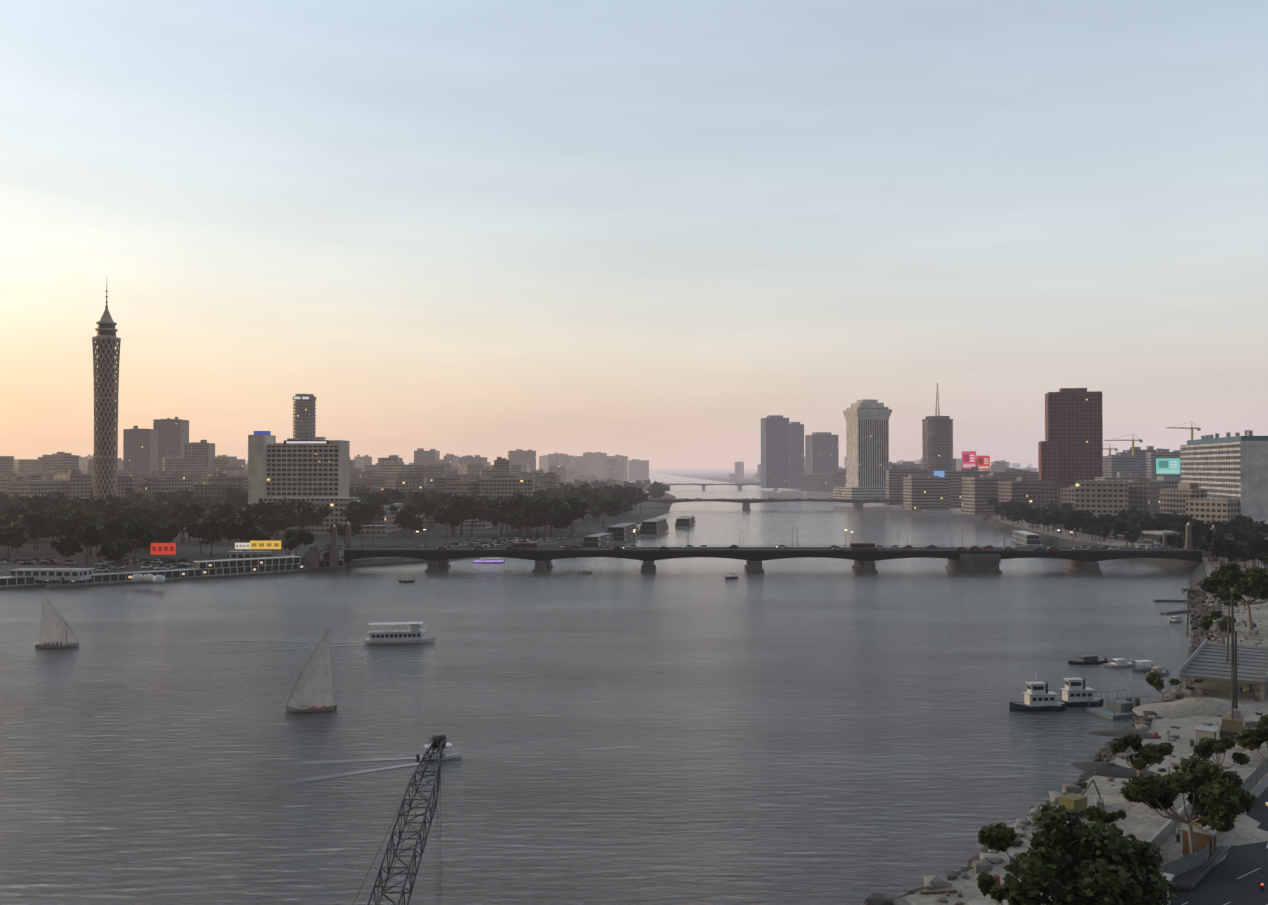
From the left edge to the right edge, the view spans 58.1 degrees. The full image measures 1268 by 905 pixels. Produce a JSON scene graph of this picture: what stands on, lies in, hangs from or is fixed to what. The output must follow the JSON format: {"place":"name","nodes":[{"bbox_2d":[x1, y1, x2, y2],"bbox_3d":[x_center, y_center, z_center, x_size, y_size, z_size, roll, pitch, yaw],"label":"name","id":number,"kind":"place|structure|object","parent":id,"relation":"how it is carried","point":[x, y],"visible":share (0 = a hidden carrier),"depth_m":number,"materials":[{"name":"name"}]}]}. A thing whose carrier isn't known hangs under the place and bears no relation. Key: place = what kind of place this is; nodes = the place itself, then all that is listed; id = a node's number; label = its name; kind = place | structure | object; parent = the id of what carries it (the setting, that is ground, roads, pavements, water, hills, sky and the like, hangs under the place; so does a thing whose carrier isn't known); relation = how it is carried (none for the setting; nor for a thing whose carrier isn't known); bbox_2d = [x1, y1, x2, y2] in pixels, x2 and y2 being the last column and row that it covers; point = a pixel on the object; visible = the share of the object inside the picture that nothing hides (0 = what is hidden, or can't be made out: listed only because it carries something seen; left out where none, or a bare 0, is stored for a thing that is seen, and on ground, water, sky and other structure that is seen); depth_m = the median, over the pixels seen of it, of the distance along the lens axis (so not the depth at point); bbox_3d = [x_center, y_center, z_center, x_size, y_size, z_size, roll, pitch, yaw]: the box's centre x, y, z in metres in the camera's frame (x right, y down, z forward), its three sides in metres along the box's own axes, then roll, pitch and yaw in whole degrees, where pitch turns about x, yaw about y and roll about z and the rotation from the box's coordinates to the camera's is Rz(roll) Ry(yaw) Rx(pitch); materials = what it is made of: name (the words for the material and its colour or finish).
{"place":"outdoors","nodes":[
{"label":"outdoors","id":0,"kind":"place"},
{"bbox_2d":[0,472,1194,904],"bbox_3d":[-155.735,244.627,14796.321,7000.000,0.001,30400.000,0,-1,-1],"label":"river water","id":1,"kind":"structure","parent":0,"point":[776,732],"depth_m":207.53,"materials":[{"name":"grey liquid"}]},
{"bbox_2d":[0,576,56,588],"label":"moored riverboat","id":2,"kind":"object","parent":1,"relation":"on","point":[6,582],"visible":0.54,"depth_m":435.96,"materials":[{"name":"white metal"}]},
{"bbox_2d":[35,595,78,648],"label":"felucca","id":3,"kind":"object","parent":1,"relation":"on","point":[55,627],"visible":0.94,"depth_m":290.81,"materials":[{"name":"white fabric"}]},
{"bbox_2d":[45,568,202,587],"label":"restaurant","id":4,"kind":"structure","parent":1,"relation":"on","point":[126,577],"depth_m":451.13,"materials":[{"name":"white metal"}]},
{"bbox_2d":[190,556,310,577],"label":"restaurant","id":5,"kind":"structure","parent":1,"relation":"on","point":[246,567],"depth_m":485.48,"materials":[{"name":"white metal"}]},
{"bbox_2d":[207,641,367,653],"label":"boat wake","id":6,"kind":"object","parent":1,"relation":"on","point":[276,649],"depth_m":293.61,"materials":[{"name":"white liquid"}]},
{"bbox_2d":[285,629,336,712],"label":"felucca","id":7,"kind":"object","parent":1,"relation":"on","point":[311,692],"visible":0.85,"depth_m":213.68,"materials":[{"name":"white fabric"}]},
{"bbox_2d":[301,559,344,569],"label":"stage boat","id":8,"kind":"object","parent":1,"relation":"on","point":[324,564],"visible":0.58,"depth_m":513.55,"materials":[{"name":"white"}]},
{"bbox_2d":[272,757,423,785],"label":"boat wake","id":9,"kind":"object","parent":1,"relation":"on","point":[286,782],"depth_m":175.25,"materials":[{"name":"white liquid"}]},
{"bbox_2d":[364,622,434,643],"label":"passenger ferry","id":10,"kind":"object","parent":1,"relation":"on","point":[414,634],"visible":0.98,"depth_m":296.88,"materials":[{"name":"white metal"}]},
{"bbox_2d":[398,576,414,581],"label":"boat","id":11,"kind":"object","parent":1,"relation":"on","point":[409,580],"visible":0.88,"depth_m":457.01,"materials":[{"name":"white"}]},
{"bbox_2d":[416,743,461,761],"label":"canopy boat","id":12,"kind":"object","parent":1,"relation":"on","point":[450,755],"visible":0.54,"depth_m":179.09,"materials":[{"name":"white"}]},
{"bbox_2d":[415,580,467,582],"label":"boat wake","id":13,"kind":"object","parent":1,"relation":"on","point":[439,582],"depth_m":455.10,"materials":[{"name":"white liquid"}]},
{"bbox_2d":[473,558,504,562],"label":"party boat","id":14,"kind":"object","parent":1,"relation":"on","point":[488,561],"visible":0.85,"depth_m":549.03,"materials":[{"name":"purple"}]},
{"bbox_2d":[577,568,591,573],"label":"launch","id":15,"kind":"object","parent":1,"relation":"on","point":[585,572],"visible":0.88,"depth_m":494.12,"materials":[{"name":"white"}]},
{"bbox_2d":[582,533,614,546],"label":"houseboat","id":16,"kind":"object","parent":1,"relation":"on","point":[600,539],"visible":0.94,"depth_m":649.11,"materials":[{"name":"white"}]},
{"bbox_2d":[606,523,640,543],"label":"houseboat","id":17,"kind":"object","parent":1,"relation":"on","point":[622,532],"visible":0.83,"depth_m":702.64,"materials":[{"name":"white"}]},
{"bbox_2d":[639,518,668,535],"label":"houseboat","id":18,"kind":"object","parent":1,"relation":"on","point":[653,526],"visible":0.98,"depth_m":772.12,"materials":[{"name":"white"}]},
{"bbox_2d":[674,516,694,527],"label":"houseboat","id":19,"kind":"object","parent":1,"relation":"on","point":[685,521],"visible":1,"depth_m":874.33,"materials":[{"name":"white"}]},
{"bbox_2d":[725,573,737,578],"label":"launch","id":20,"kind":"object","parent":1,"relation":"on","point":[730,577],"visible":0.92,"depth_m":470.61,"materials":[{"name":"white"}]},
{"bbox_2d":[1010,531,1042,546],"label":"houseboat","id":21,"kind":"object","parent":1,"relation":"on","point":[1028,539],"visible":0.98,"depth_m":667.69,"materials":[{"name":"white"}]},
{"bbox_2d":[1009,681,1065,710],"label":"tug","id":22,"kind":"object","parent":1,"relation":"on","point":[1038,696],"visible":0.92,"depth_m":214.96,"materials":[{"name":"white metal"}]},
{"bbox_2d":[1057,672,1103,706],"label":"tug","id":23,"kind":"object","parent":1,"relation":"on","point":[1075,691],"visible":0.85,"depth_m":218.97,"materials":[{"name":"white metal"}]},
{"bbox_2d":[1068,655,1107,663],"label":"motorboat","id":24,"kind":"object","parent":1,"relation":"on","point":[1087,659],"visible":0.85,"depth_m":266.58,"materials":[{"name":"black"}]},
{"bbox_2d":[1085,689,1152,719],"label":"work pontoon","id":25,"kind":"object","parent":1,"relation":"on","point":[1117,708],"visible":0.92,"depth_m":211.00,"materials":[{"name":"white"}]},
{"bbox_2d":[1103,658,1135,666],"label":"moored cruiser","id":26,"kind":"object","parent":1,"relation":"on","point":[1119,662],"visible":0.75,"depth_m":262.40,"materials":[{"name":"white plastic"}]},
{"bbox_2d":[1132,660,1154,671],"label":"motorboat","id":27,"kind":"object","parent":1,"relation":"on","point":[1142,668],"visible":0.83,"depth_m":256.84,"materials":[{"name":"white plastic"}]},
{"bbox_2d":[1147,666,1168,675],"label":"motorboat","id":28,"kind":"object","parent":1,"relation":"on","point":[1161,671],"visible":0.54,"depth_m":251.86,"materials":[{"name":"white plastic"}]},
{"bbox_2d":[1153,599,1192,601],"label":"float dock","id":29,"kind":"object","parent":1,"relation":"on","point":[1169,600],"visible":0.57,"depth_m":389.24,"materials":[{"name":"white"}]},
{"bbox_2d":[1169,616,1182,622],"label":"motorboat","id":30,"kind":"object","parent":1,"relation":"on","point":[1175,619],"visible":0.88,"depth_m":337.90,"materials":[{"name":"white plastic"}]},
{"bbox_2d":[1160,608,1195,614],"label":"float dock","id":31,"kind":"object","parent":1,"relation":"on","point":[1176,611],"visible":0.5,"depth_m":358.88,"materials":[{"name":"white"}]},
{"bbox_2d":[0,469,1260,898],"bbox_3d":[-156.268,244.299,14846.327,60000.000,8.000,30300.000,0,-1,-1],"label":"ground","id":32,"kind":"structure","parent":0,"point":[592,525],"depth_m":670.28,"materials":[{"name":"grey concrete"}]},
{"bbox_2d":[0,510,631,582],"bbox_3d":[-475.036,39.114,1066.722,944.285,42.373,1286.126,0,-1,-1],"label":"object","id":33,"kind":"object","parent":32,"relation":"on","point":[70,574],"visible":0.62,"depth_m":522.86,"materials":[{"name":"white"}]},
{"bbox_2d":[353,735,445,904],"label":"crane boom","id":34,"kind":"object","parent":32,"relation":"on","point":[438,741],"visible":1,"depth_m":76.99,"materials":[{"name":"metal"}]},
{"bbox_2d":[0,286,1267,539],"bbox_3d":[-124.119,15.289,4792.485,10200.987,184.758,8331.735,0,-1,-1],"label":"city buildings","id":35,"kind":"structure","parent":32,"relation":"on","point":[1210,478],"depth_m":988.24,"materials":[{"name":"white concrete"}]},
{"bbox_2d":[0,478,1267,681],"bbox_3d":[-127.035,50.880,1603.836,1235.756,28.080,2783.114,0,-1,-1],"label":"trees","id":36,"kind":"object","parent":32,"relation":"on","point":[118,528],"visible":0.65,"depth_m":671.37,"materials":[{"name":"green plant"}]},
{"bbox_2d":[650,483,777,489],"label":"bridge","id":37,"kind":"structure","parent":32,"relation":"on","point":[739,485],"depth_m":2362.47,"materials":[{"name":"white concrete"}]},
{"bbox_2d":[643,492,902,509],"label":"bridge","id":38,"kind":"structure","parent":32,"relation":"on","point":[857,504],"depth_m":1235.39,"materials":[{"name":"white concrete"}]},
{"bbox_2d":[344,529,1202,572],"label":"bridge","id":39,"kind":"structure","parent":32,"relation":"on","point":[985,559],"depth_m":502.46,"materials":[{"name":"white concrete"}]},
{"bbox_2d":[864,577,1267,904],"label":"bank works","id":40,"kind":"structure","parent":32,"relation":"on","point":[1206,659],"depth_m":160.87,"materials":[{"name":"grey concrete"}]},
{"bbox_2d":[976,562,1267,904],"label":"trees","id":41,"kind":"object","parent":32,"relation":"on","point":[1075,860],"visible":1,"depth_m":97.67,"materials":[{"name":"green plant"}]},
{"bbox_2d":[1143,530,1179,547],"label":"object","id":42,"kind":"object","parent":32,"relation":"on","point":[1164,533],"visible":0.23,"depth_m":547.77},
{"bbox_2d":[0,0,1267,468],"label":"sky","id":43,"kind":"structure","parent":0,"point":[655,231],"materials":[{"name":"blue"}]},
{"bbox_2d":[899,505,1267,904],"bbox_3d":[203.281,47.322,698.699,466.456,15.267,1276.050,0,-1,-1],"label":"ground","id":44,"kind":"structure","parent":0,"point":[1237,875],"depth_m":132.28,"materials":[{"name":"concrete"}]},
{"bbox_2d":[307,521,1241,566],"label":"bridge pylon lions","id":45,"kind":"object","parent":44,"relation":"on","point":[313,556],"visible":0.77,"depth_m":502.75,"materials":[{"name":"grey stone"}]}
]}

